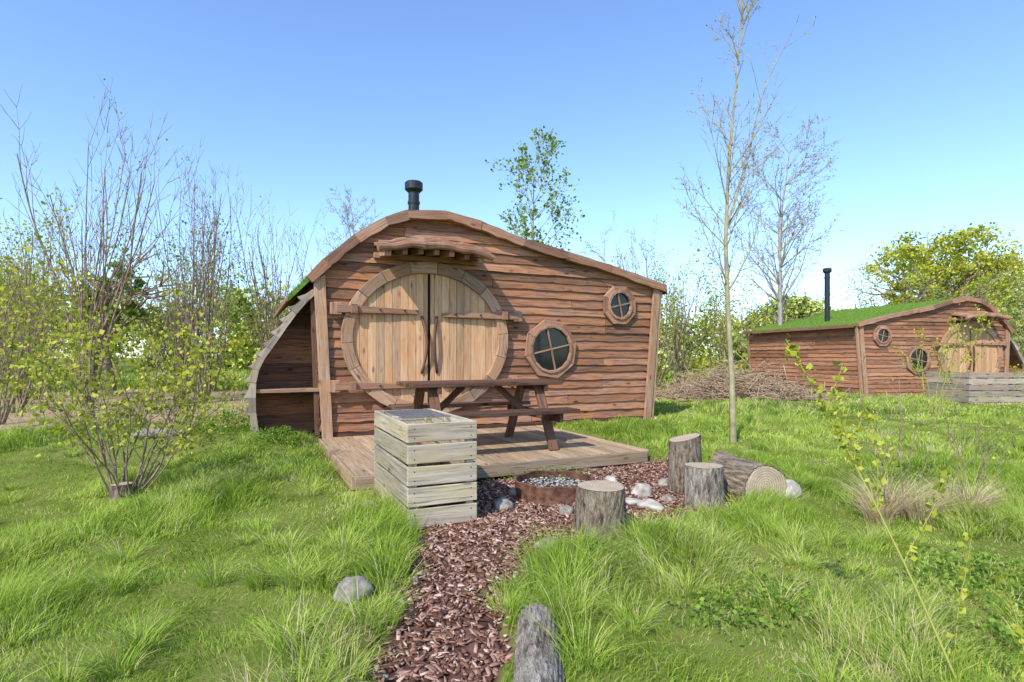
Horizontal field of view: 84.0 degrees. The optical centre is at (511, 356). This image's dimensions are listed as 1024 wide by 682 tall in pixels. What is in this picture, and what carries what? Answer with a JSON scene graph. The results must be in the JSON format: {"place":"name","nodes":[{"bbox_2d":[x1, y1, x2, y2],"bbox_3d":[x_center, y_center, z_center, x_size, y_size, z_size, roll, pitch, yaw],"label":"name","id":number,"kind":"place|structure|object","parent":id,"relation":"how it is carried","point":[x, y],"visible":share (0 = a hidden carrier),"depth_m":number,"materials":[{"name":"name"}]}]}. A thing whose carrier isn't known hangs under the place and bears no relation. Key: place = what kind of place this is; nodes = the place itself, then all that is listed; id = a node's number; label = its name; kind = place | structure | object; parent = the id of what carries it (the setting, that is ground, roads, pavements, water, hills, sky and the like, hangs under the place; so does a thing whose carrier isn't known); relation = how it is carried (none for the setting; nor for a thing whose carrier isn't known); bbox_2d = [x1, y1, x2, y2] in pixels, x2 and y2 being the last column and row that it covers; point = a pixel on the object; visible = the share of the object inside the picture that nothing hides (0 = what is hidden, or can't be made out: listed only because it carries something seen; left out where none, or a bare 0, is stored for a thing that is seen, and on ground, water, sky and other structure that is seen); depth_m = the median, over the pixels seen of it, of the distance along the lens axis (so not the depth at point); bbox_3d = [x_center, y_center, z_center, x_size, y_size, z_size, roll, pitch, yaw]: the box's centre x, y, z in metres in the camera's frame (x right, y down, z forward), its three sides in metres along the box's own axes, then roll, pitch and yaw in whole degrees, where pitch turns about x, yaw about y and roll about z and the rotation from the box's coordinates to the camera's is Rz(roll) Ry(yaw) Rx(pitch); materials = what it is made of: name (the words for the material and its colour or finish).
{"place":"outdoors","nodes":[
{"label":"outdoors","id":0,"kind":"place"},
{"bbox_2d":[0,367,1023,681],"bbox_3d":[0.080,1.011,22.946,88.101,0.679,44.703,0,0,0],"label":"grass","id":1,"kind":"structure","parent":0,"point":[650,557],"depth_m":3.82,"materials":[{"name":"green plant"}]},
{"bbox_2d":[0,358,1023,681],"bbox_3d":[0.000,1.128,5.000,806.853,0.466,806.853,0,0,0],"label":"ground","id":2,"kind":"structure","parent":0,"point":[748,646],"depth_m":3.33,"materials":[{"name":"green plant"}]},
{"bbox_2d":[0,248,52,367],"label":"green shrub","id":3,"kind":"object","parent":2,"relation":"on","point":[17,296],"visible":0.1,"depth_m":17.74,"materials":[{"name":"green plant"}]},
{"bbox_2d":[1,244,58,380],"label":"leafy shrub","id":4,"kind":"object","parent":2,"relation":"on","point":[21,286],"visible":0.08,"depth_m":21.83,"materials":[{"name":"green plant"}]},
{"bbox_2d":[0,227,67,388],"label":"leafy shrub","id":5,"kind":"object","parent":2,"relation":"on","point":[32,288],"visible":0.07,"depth_m":19.02,"materials":[{"name":"green plant"}]},
{"bbox_2d":[0,184,76,402],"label":"bare shrub","id":6,"kind":"object","parent":2,"relation":"on","point":[28,347],"visible":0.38,"depth_m":13.42,"materials":[{"name":"brown plant"}]},
{"bbox_2d":[0,233,81,380],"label":"hazel shrub","id":7,"kind":"object","parent":2,"relation":"on","point":[5,296],"visible":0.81,"depth_m":7.95,"materials":[{"name":"green plant"}]},
{"bbox_2d":[0,223,87,424],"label":"leafy shrub","id":8,"kind":"object","parent":2,"relation":"on","point":[6,414],"visible":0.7,"depth_m":9.72,"materials":[{"name":"green plant"}]},
{"bbox_2d":[0,257,88,423],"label":"hazel shrub","id":9,"kind":"object","parent":2,"relation":"on","point":[7,373],"visible":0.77,"depth_m":6.84,"materials":[{"name":"green plant"}]},
{"bbox_2d":[0,204,94,399],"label":"leafy shrub","id":10,"kind":"object","parent":2,"relation":"on","point":[42,390],"visible":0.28,"depth_m":15.01,"materials":[{"name":"green plant"}]},
{"bbox_2d":[0,187,108,412],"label":"leafy shrub","id":11,"kind":"object","parent":2,"relation":"on","point":[72,305],"visible":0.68,"depth_m":11.27,"materials":[{"name":"green plant"}]},
{"bbox_2d":[0,235,178,393],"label":"evergreen shrub","id":12,"kind":"object","parent":2,"relation":"on","point":[136,291],"visible":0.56,"depth_m":16.32,"materials":[{"name":"green plant"}]},
{"bbox_2d":[0,75,190,405],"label":"bare shrub","id":13,"kind":"object","parent":2,"relation":"on","point":[101,246],"visible":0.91,"depth_m":12.93,"materials":[{"name":"brown plant"}]},
{"bbox_2d":[109,482,133,500],"bbox_3d":[-3.500,1.222,5.097,0.197,0.170,0.210,0,0,0],"label":"cut stump","id":14,"kind":"object","parent":2,"relation":"on","point":[122,487],"visible":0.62,"depth_m":5.04,"materials":[{"name":"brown wood"}]},
{"bbox_2d":[0,285,248,496],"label":"hazel shrub","id":15,"kind":"object","parent":2,"relation":"on","point":[90,346],"visible":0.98,"depth_m":5.04,"materials":[{"name":"green plant"}]},
{"bbox_2d":[131,427,184,437],"bbox_3d":[-4.596,0.989,7.402,0.655,0.155,0.300,0,0,-25],"label":"rock","id":16,"kind":"object","parent":2,"relation":"on","point":[151,432],"visible":0.43,"depth_m":7.28,"materials":[{"name":"stone"}]},
{"bbox_2d":[92,193,240,384],"bbox_3d":[-12.702,-2.606,21.122,4.726,7.595,3.189,0,0,-31],"label":"green shrub","id":17,"kind":"object","parent":2,"relation":"on","point":[158,279],"visible":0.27,"depth_m":21.30,"materials":[{"name":"green plant"}]},
{"bbox_2d":[121,253,223,384],"bbox_3d":[-10.667,-1.081,18.150,2.876,4.473,2.649,0,0,-25],"label":"leafy shrub","id":18,"kind":"object","parent":2,"relation":"on","point":[156,320],"visible":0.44,"depth_m":17.77,"materials":[{"name":"green plant"}]},
{"bbox_2d":[137,212,228,400],"bbox_3d":[-8.183,-1.408,14.057,2.520,5.192,2.228,0,0,27],"label":"bare shrub","id":19,"kind":"object","parent":2,"relation":"on","point":[172,326],"visible":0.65,"depth_m":14.20,"materials":[{"name":"brown plant"}]},
{"bbox_2d":[125,137,252,403],"bbox_3d":[-7.620,-2.045,14.059,2.603,6.472,2.942,0,0,33],"label":"bare shrub","id":20,"kind":"object","parent":2,"relation":"on","point":[203,289],"visible":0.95,"depth_m":13.91,"materials":[{"name":"brown plant"}]},
{"bbox_2d":[167,221,257,390],"bbox_3d":[-9.736,-1.591,18.596,3.454,5.550,2.331,0,0,42],"label":"green shrub","id":21,"kind":"object","parent":2,"relation":"on","point":[230,309],"visible":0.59,"depth_m":18.46,"materials":[{"name":"green plant"}]},
{"bbox_2d":[227,266,306,351],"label":"leafy shrub","id":22,"kind":"object","parent":2,"relation":"on","point":[247,325],"visible":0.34,"depth_m":19.62,"materials":[{"name":"green plant"}]},
{"bbox_2d":[222,161,325,349],"bbox_3d":[-6.680,-1.923,15.769,3.024,6.231,2.674,0,0,19],"label":"bare shrub","id":23,"kind":"object","parent":2,"relation":"on","point":[272,311],"visible":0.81,"depth_m":15.26,"materials":[{"name":"brown plant"}]},
{"bbox_2d":[259,288,288,341],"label":"leafy shrub","id":24,"kind":"object","parent":2,"relation":"on","point":[272,314],"visible":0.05,"depth_m":17.81,"materials":[{"name":"green plant"}]},
{"bbox_2d":[274,212,350,287],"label":"bare shrub","id":25,"kind":"object","parent":2,"relation":"on","point":[295,243],"visible":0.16,"depth_m":16.00,"materials":[{"name":"brown plant"}]},
{"bbox_2d":[318,184,382,251],"bbox_3d":[-5.359,-2.320,19.125,2.804,6.992,2.851,0,0,41],"label":"bare birch tree","id":26,"kind":"object","parent":2,"relation":"on","point":[348,219],"visible":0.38,"depth_m":19.26,"materials":[{"name":"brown plant"}]},
{"bbox_2d":[333,575,373,604],"bbox_3d":[-0.862,1.270,3.094,0.213,0.151,0.223,0,0,-41],"label":"rock","id":27,"kind":"object","parent":2,"relation":"on","point":[351,581],"visible":0.66,"depth_m":3.03,"materials":[{"name":"stone"}]},
{"bbox_2d":[374,409,476,527],"bbox_3d":[-0.797,0.915,4.993,0.568,0.806,1.250,0,0,-25],"label":"slatted log box","id":28,"kind":"object","parent":2,"relation":"on","point":[425,470],"visible":0.89,"depth_m":4.48,"materials":[{"name":"grey wood"}]},
{"bbox_2d":[244,180,666,438],"bbox_3d":[-1.115,-0.785,10.691,7.080,4.070,4.971,0,0,-25],"label":"wooden cabin","id":29,"kind":"object","parent":2,"relation":"on","point":[381,307],"visible":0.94,"depth_m":8.70,"materials":[{"name":"brown wood"}]},
{"bbox_2d":[352,273,498,402],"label":"door leaves","id":30,"kind":"structure","parent":29,"relation":"in","point":[389,348],"depth_m":8.52,"materials":[{"name":"brown wood"}]},
{"bbox_2d":[318,425,648,489],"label":"timber deck","id":31,"kind":"structure","parent":2,"relation":"on","point":[522,449],"depth_m":6.69,"materials":[{"name":"brown wood"}]},
{"bbox_2d":[388,379,579,450],"bbox_3d":[-0.400,0.724,7.120,1.932,0.831,1.619,0,0,-25],"label":"picnic table","id":32,"kind":"object","parent":31,"relation":"on","point":[516,408],"visible":0.85,"depth_m":6.96,"materials":[{"name":"brown wood"}]},
{"bbox_2d":[494,497,513,510],"bbox_3d":[-0.078,1.307,4.949,0.166,0.166,0.215,0,0,-16],"label":"rock","id":33,"kind":"object","parent":2,"relation":"on","point":[502,503],"visible":0.65,"depth_m":4.88,"materials":[{"name":"stone"}]},
{"bbox_2d":[0,259,1023,373],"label":"distant trees","id":34,"kind":"object","parent":2,"relation":"on","point":[243,292],"visible":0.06,"depth_m":45.11,"materials":[{"name":"green plant"}]},
{"bbox_2d":[0,300,1023,389],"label":"hedge undergrowth","id":35,"kind":"object","parent":2,"relation":"on","point":[698,362],"visible":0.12,"depth_m":20.33,"materials":[{"name":"green plant"}]},
{"bbox_2d":[508,487,515,495],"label":"rock","id":36,"kind":"object","parent":2,"relation":"on","point":[512,491],"visible":0.3,"depth_m":5.32,"materials":[{"name":"stone"}]},
{"bbox_2d":[485,126,584,252],"bbox_3d":[0.648,-2.992,17.019,3.006,8.336,3.291,0,0,-2],"label":"young birch tree","id":37,"kind":"object","parent":2,"relation":"on","point":[534,211],"visible":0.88,"depth_m":17.11,"materials":[{"name":"green plant"}]},
{"bbox_2d":[513,603,564,681],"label":"path edge log","id":38,"kind":"object","parent":2,"relation":"on","point":[539,668],"visible":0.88,"depth_m":2.35,"materials":[{"name":"grey wood"}]},
{"bbox_2d":[534,537,560,546],"bbox_3d":[0.252,1.305,3.949,0.216,0.089,0.136,0,0,-12],"label":"rock","id":39,"kind":"object","parent":2,"relation":"on","point":[545,541],"visible":0.22,"depth_m":3.91,"materials":[{"name":"stone"}]},
{"bbox_2d":[142,405,963,681],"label":"dry grass tuft","id":40,"kind":"object","parent":2,"relation":"on","point":[247,670],"visible":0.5,"depth_m":2.35,"materials":[{"name":"plant"}]},
{"bbox_2d":[514,470,594,504],"bbox_3d":[0.400,1.233,5.380,0.764,0.174,0.764,0,0,0],"label":"fire pit","id":41,"kind":"object","parent":2,"relation":"on","point":[530,487],"visible":0.93,"depth_m":5.23,"materials":[{"name":"metal"}]},
{"bbox_2d":[355,456,763,681],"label":"bark chip mulch","id":42,"kind":"object","parent":2,"relation":"on","point":[458,661],"visible":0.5,"depth_m":3.50,"materials":[{"name":"brown wood"}]},
{"bbox_2d":[559,505,573,515],"bbox_3d":[0.449,1.298,4.750,0.131,0.097,0.148,0,0,-14],"label":"rock","id":43,"kind":"object","parent":2,"relation":"on","point":[564,509],"visible":0.7,"depth_m":4.71,"materials":[{"name":"stone"}]},
{"bbox_2d":[169,406,1023,673],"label":"weed patch","id":44,"kind":"object","parent":2,"relation":"on","point":[975,578],"visible":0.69,"depth_m":3.09,"materials":[{"name":"green plant"}]},
{"bbox_2d":[571,480,629,540],"bbox_3d":[0.669,1.157,4.265,0.462,0.380,0.460,0,0,0],"label":"log stump","id":45,"kind":"object","parent":2,"relation":"on","point":[599,502],"visible":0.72,"depth_m":4.11,"materials":[{"name":"grey wood"}]},
{"bbox_2d":[575,211,635,269],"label":"bare birch tree","id":46,"kind":"object","parent":2,"relation":"on","point":[595,252],"visible":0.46,"depth_m":19.81,"materials":[{"name":"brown plant"}]},
{"bbox_2d":[604,475,617,481],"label":"rock","id":47,"kind":"object","parent":2,"relation":"on","point":[610,478],"visible":0.48,"depth_m":5.66,"materials":[{"name":"grey stone"}]},
{"bbox_2d":[625,497,640,505],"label":"rock","id":48,"kind":"object","parent":2,"relation":"on","point":[629,500],"visible":0.62,"depth_m":5.06,"materials":[{"name":"grey stone"}]},
{"bbox_2d":[613,232,669,288],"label":"bare shrub","id":49,"kind":"object","parent":2,"relation":"on","point":[634,259],"visible":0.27,"depth_m":19.00,"materials":[{"name":"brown plant"}]},
{"bbox_2d":[631,483,652,496],"bbox_3d":[1.227,1.275,5.355,0.199,0.172,0.233,0,0,33],"label":"rock","id":50,"kind":"object","parent":2,"relation":"on","point":[642,489],"visible":0.75,"depth_m":5.27,"materials":[{"name":"grey stone"}]},
{"bbox_2d":[622,217,670,318],"bbox_3d":[5.247,-2.155,21.873,2.554,6.644,3.187,0,0,-16],"label":"bare birch tree","id":51,"kind":"object","parent":2,"relation":"on","point":[648,251],"visible":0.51,"depth_m":21.84,"materials":[{"name":"brown plant"}]},
{"bbox_2d":[637,498,663,511],"bbox_3d":[1.220,1.312,4.980,0.193,0.122,0.301,0,0,-25],"label":"rock","id":52,"kind":"object","parent":2,"relation":"on","point":[649,503],"visible":0.78,"depth_m":4.92,"materials":[{"name":"grey stone"}]},
{"bbox_2d":[611,240,714,387],"bbox_3d":[4.535,-1.280,18.140,3.485,4.892,3.175,0,0,-16],"label":"leafy shrub","id":53,"kind":"object","parent":2,"relation":"on","point":[673,313],"visible":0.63,"depth_m":18.10,"materials":[{"name":"green plant"}]},
{"bbox_2d":[658,478,667,487],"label":"rock","id":54,"kind":"object","parent":2,"relation":"on","point":[663,482],"visible":0.61,"depth_m":5.55,"materials":[{"name":"stone"}]},
{"bbox_2d":[661,494,676,500],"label":"rock","id":55,"kind":"object","parent":2,"relation":"on","point":[670,497],"visible":0.73,"depth_m":5.13,"materials":[{"name":"stone"}]},
{"bbox_2d":[654,238,709,382],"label":"bare shrub","id":56,"kind":"object","parent":2,"relation":"on","point":[677,358],"visible":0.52,"depth_m":19.91,"materials":[{"name":"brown plant"}]},
{"bbox_2d":[667,433,701,494],"bbox_3d":[1.662,1.031,5.473,0.335,0.573,0.312,0,0,0],"label":"log stump","id":57,"kind":"object","parent":2,"relation":"on","point":[683,449],"visible":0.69,"depth_m":5.37,"materials":[{"name":"grey wood"}]},
{"bbox_2d":[648,252,724,388],"bbox_3d":[5.558,-1.187,18.912,2.908,4.674,1.963,0,0,34],"label":"green shrub","id":58,"kind":"object","parent":2,"relation":"on","point":[695,338],"visible":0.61,"depth_m":18.59,"materials":[{"name":"green plant"}]},
{"bbox_2d":[684,462,724,509],"bbox_3d":[1.685,1.140,4.979,0.355,0.380,0.343,0,0,0],"label":"log stump","id":59,"kind":"object","parent":2,"relation":"on","point":[702,480],"visible":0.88,"depth_m":4.86,"materials":[{"name":"grey wood"}]},
{"bbox_2d":[687,257,759,374],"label":"leafy shrub","id":60,"kind":"object","parent":2,"relation":"on","point":[716,329],"visible":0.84,"depth_m":18.91,"materials":[{"name":"green plant"}]},
{"bbox_2d":[699,276,767,369],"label":"leafy shrub","id":61,"kind":"object","parent":2,"relation":"on","point":[723,306],"visible":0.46,"depth_m":22.84,"materials":[{"name":"green plant"}]},
{"bbox_2d":[671,0,815,442],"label":"slender tree","id":62,"kind":"object","parent":2,"relation":"on","point":[732,410],"visible":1,"depth_m":7.48,"materials":[{"name":"grey plant"}]},
{"bbox_2d":[709,450,786,502],"bbox_3d":[2.110,1.127,5.185,0.451,0.465,0.567,0,0,-32],"label":"fallen log","id":63,"kind":"object","parent":2,"relation":"on","point":[739,472],"visible":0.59,"depth_m":5.03,"materials":[{"name":"brown wood"}]},
{"bbox_2d":[721,280,800,352],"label":"leafy shrub","id":64,"kind":"object","parent":2,"relation":"on","point":[762,319],"visible":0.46,"depth_m":25.35,"materials":[{"name":"green plant"}]},
{"bbox_2d":[739,185,821,322],"bbox_3d":[10.851,-2.971,23.162,3.192,8.305,3.984,0,0,21],"label":"bare birch tree","id":65,"kind":"object","parent":2,"relation":"on","point":[802,276],"visible":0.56,"depth_m":23.09,"materials":[{"name":"pale bark"},{"name":"bare twigs"}]},
{"bbox_2d":[655,350,906,402],"bbox_3d":[6.247,0.654,15.105,8.589,1.671,4.154,0,0,0],"label":"brush pile","id":66,"kind":"object","parent":2,"relation":"on","point":[714,386],"visible":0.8,"depth_m":14.73,"materials":[{"name":"brown wood"}]},
{"bbox_2d":[730,111,849,324],"bbox_3d":[9.594,-3.802,20.507,4.074,9.988,4.005,0,0,43],"label":"bare birch tree","id":67,"kind":"object","parent":2,"relation":"on","point":[780,297],"visible":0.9,"depth_m":20.18,"materials":[{"name":"grey plant"}]},
{"bbox_2d":[785,479,801,498],"bbox_3d":[2.486,1.244,5.197,0.301,0.244,0.288,0,0,41],"label":"rock","id":68,"kind":"object","parent":2,"relation":"on","point":[790,485],"visible":0.22,"depth_m":5.08,"materials":[{"name":"grey stone"}]},
{"bbox_2d":[746,291,842,329],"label":"distant tree","id":69,"kind":"object","parent":2,"relation":"on","point":[806,302],"visible":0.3,"depth_m":48.01,"materials":[{"name":"green plant"}]},
{"bbox_2d":[783,282,833,319],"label":"leafy shrub","id":70,"kind":"object","parent":2,"relation":"on","point":[790,311],"visible":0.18,"depth_m":27.06,"materials":[{"name":"green plant"}]},
{"bbox_2d":[832,251,922,308],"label":"leafy shrub","id":71,"kind":"object","parent":2,"relation":"on","point":[863,300],"visible":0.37,"depth_m":27.97,"materials":[{"name":"green plant"}]},
{"bbox_2d":[743,268,1023,396],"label":"wooden cabin","id":72,"kind":"object","parent":2,"relation":"on","point":[859,343],"visible":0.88,"depth_m":16.65,"materials":[{"name":"brown wood"}]},
{"bbox_2d":[944,326,997,378],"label":"door leaves","id":73,"kind":"structure","parent":72,"relation":"in","point":[987,363],"depth_m":16.70,"materials":[{"name":"brown wood"}]},
{"bbox_2d":[825,459,973,523],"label":"dry grass tuft","id":74,"kind":"object","parent":2,"relation":"on","point":[895,509],"visible":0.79,"depth_m":4.50,"materials":[{"name":"plant"}]},
{"bbox_2d":[858,360,941,514],"bbox_3d":[3.128,0.667,4.624,0.825,1.317,0.497,0,0,0],"label":"twiggy sapling","id":75,"kind":"object","parent":2,"relation":"on","point":[900,430],"visible":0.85,"depth_m":4.60,"materials":[{"name":"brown plant"}]},
{"bbox_2d":[784,333,1023,681],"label":"willow shoot","id":76,"kind":"object","parent":2,"relation":"on","point":[843,442],"visible":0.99,"depth_m":2.43,"materials":[{"name":"green plant"}]},
{"bbox_2d":[878,265,987,305],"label":"bush","id":77,"kind":"object","parent":2,"relation":"on","point":[891,296],"visible":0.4,"depth_m":30.43,"materials":[{"name":"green plant"}]},
{"bbox_2d":[850,222,1023,306],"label":"oak tree","id":78,"kind":"object","parent":2,"relation":"on","point":[925,262],"visible":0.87,"depth_m":43.36,"materials":[{"name":"green plant"}]},
{"bbox_2d":[895,259,993,303],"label":"green shrub","id":79,"kind":"object","parent":2,"relation":"on","point":[935,289],"visible":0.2,"depth_m":25.84,"materials":[{"name":"green plant"}]},
{"bbox_2d":[893,303,999,415],"bbox_3d":[8.361,0.103,10.915,1.500,2.165,1.441,0,0,-31],"label":"sapling","id":80,"kind":"object","parent":2,"relation":"on","point":[956,347],"visible":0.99,"depth_m":10.88,"materials":[{"name":"green plant"}]},
{"bbox_2d":[897,471,1023,519],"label":"dry grass tuft","id":81,"kind":"object","parent":2,"relation":"on","point":[978,496],"visible":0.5,"depth_m":4.62,"materials":[{"name":"plant"}]},
{"bbox_2d":[907,388,1015,505],"bbox_3d":[3.672,0.777,4.713,0.422,1.119,0.701,0,0,-25],"label":"twiggy sapling","id":82,"kind":"object","parent":2,"relation":"on","point":[961,449],"visible":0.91,"depth_m":4.69,"materials":[{"name":"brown plant"}]},
{"bbox_2d":[925,260,1023,313],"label":"leafy shrub","id":83,"kind":"object","parent":2,"relation":"on","point":[947,295],"visible":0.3,"depth_m":25.65,"materials":[{"name":"green plant"}]},
{"bbox_2d":[926,371,1023,402],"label":"planter box","id":84,"kind":"object","parent":2,"relation":"on","point":[968,387],"visible":0.83,"depth_m":13.81,"materials":[{"name":"grey wood"}]},
{"bbox_2d":[931,252,1023,307],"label":"oak tree","id":85,"kind":"object","parent":2,"relation":"on","point":[1002,287],"visible":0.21,"depth_m":52.50,"materials":[{"name":"green plant"}]},
{"bbox_2d":[945,402,1022,490],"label":"twiggy sapling","id":86,"kind":"object","parent":2,"relation":"on","point":[979,440],"visible":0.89,"depth_m":5.29,"materials":[{"name":"brown plant"}]},
{"bbox_2d":[990,249,1023,345],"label":"leafy shrub","id":87,"kind":"object","parent":2,"relation":"on","point":[1016,279],"visible":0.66,"depth_m":25.72,"materials":[{"name":"green plant"}]},
{"bbox_2d":[995,273,1023,355],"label":"green shrub","id":88,"kind":"object","parent":2,"relation":"on","point":[1017,305],"visible":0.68,"depth_m":23.60,"materials":[{"name":"green plant"}]},
{"bbox_2d":[998,273,1023,321],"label":"distant tree","id":89,"kind":"object","parent":2,"relation":"on","point":[1010,295],"visible":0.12,"depth_m":41.49,"materials":[{"name":"green plant"}]},
{"bbox_2d":[1010,364,1023,389],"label":"sapling","id":90,"kind":"object","parent":2,"relation":"on","point":[1017,375],"visible":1,"depth_m":8.96,"materials":[{"name":"green plant"}]},
{"bbox_2d":[0,0,1023,357],"label":"sky","id":91,"kind":"structure","parent":0,"point":[925,98],"materials":[{"name":"blue"}]}
]}

